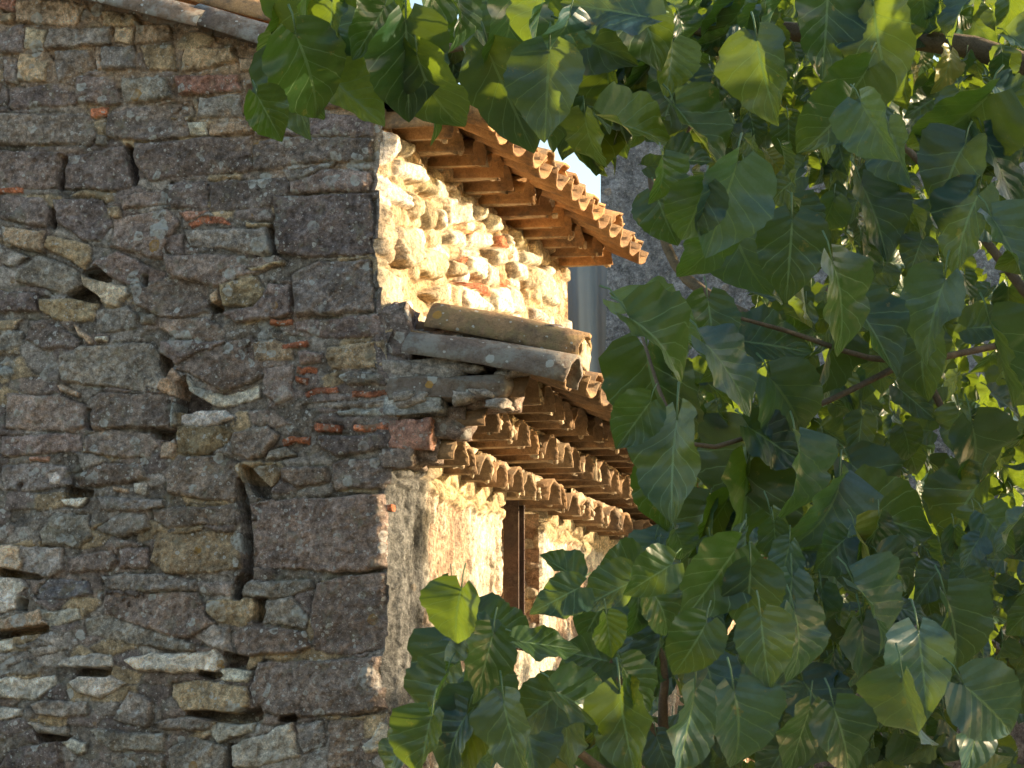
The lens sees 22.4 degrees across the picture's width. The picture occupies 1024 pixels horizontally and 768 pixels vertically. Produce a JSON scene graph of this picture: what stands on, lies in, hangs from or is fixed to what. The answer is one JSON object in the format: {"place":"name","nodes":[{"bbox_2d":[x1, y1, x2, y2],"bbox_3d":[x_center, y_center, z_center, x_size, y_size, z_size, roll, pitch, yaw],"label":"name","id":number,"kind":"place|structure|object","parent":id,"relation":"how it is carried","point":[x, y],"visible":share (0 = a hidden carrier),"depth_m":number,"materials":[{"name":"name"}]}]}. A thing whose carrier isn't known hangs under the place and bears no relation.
{"place":"outdoors","nodes":[
{"label":"outdoors","id":0,"kind":"place"},
{"bbox_2d":[0,0,767,767],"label":"stone house","id":1,"kind":"structure","parent":0,"point":[292,424],"depth_m":12.28,"materials":[{"name":"stone"}]},
{"bbox_2d":[500,500,538,650],"bbox_3d":[-0.064,1.063,13.910,0.337,0.813,0.537,-2,-9,11],"label":"window","id":2,"kind":"structure","parent":1,"relation":"in","point":[519,532],"depth_m":13.74,"materials":[{"name":"wood"}]},
{"bbox_2d":[568,265,606,372],"bbox_3d":[0.466,-0.427,16.393,0.302,0.967,0.075,-2,-9,11],"label":"hanging sheet","id":3,"kind":"object","parent":1,"relation":"hanging from","point":[587,294],"visible":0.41,"depth_m":16.40,"materials":[{"name":"grey fabric"}]},
{"bbox_2d":[244,0,1023,655],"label":"mulberry tree","id":4,"kind":"object","parent":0,"point":[756,106],"visible":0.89,"depth_m":7.34,"materials":[{"name":"green plant"}]},
{"bbox_2d":[410,0,938,202],"label":"sky","id":5,"kind":"structure","parent":0,"point":[592,182],"materials":[{"name":"white"}]},
{"bbox_2d":[378,498,1023,767],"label":"mulberry tree","id":6,"kind":"object","parent":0,"point":[652,620],"visible":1,"depth_m":5.33,"materials":[{"name":"green plant"}]},
{"bbox_2d":[601,141,1023,767],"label":"rendered wall","id":7,"kind":"structure","parent":0,"point":[625,183],"depth_m":21.76,"materials":[{"name":"stone"}]},
{"bbox_2d":[972,353,1023,674],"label":"mulberry tree","id":8,"kind":"object","parent":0,"point":[998,638],"visible":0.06,"depth_m":17.43,"materials":[{"name":"green plant"}]}
]}

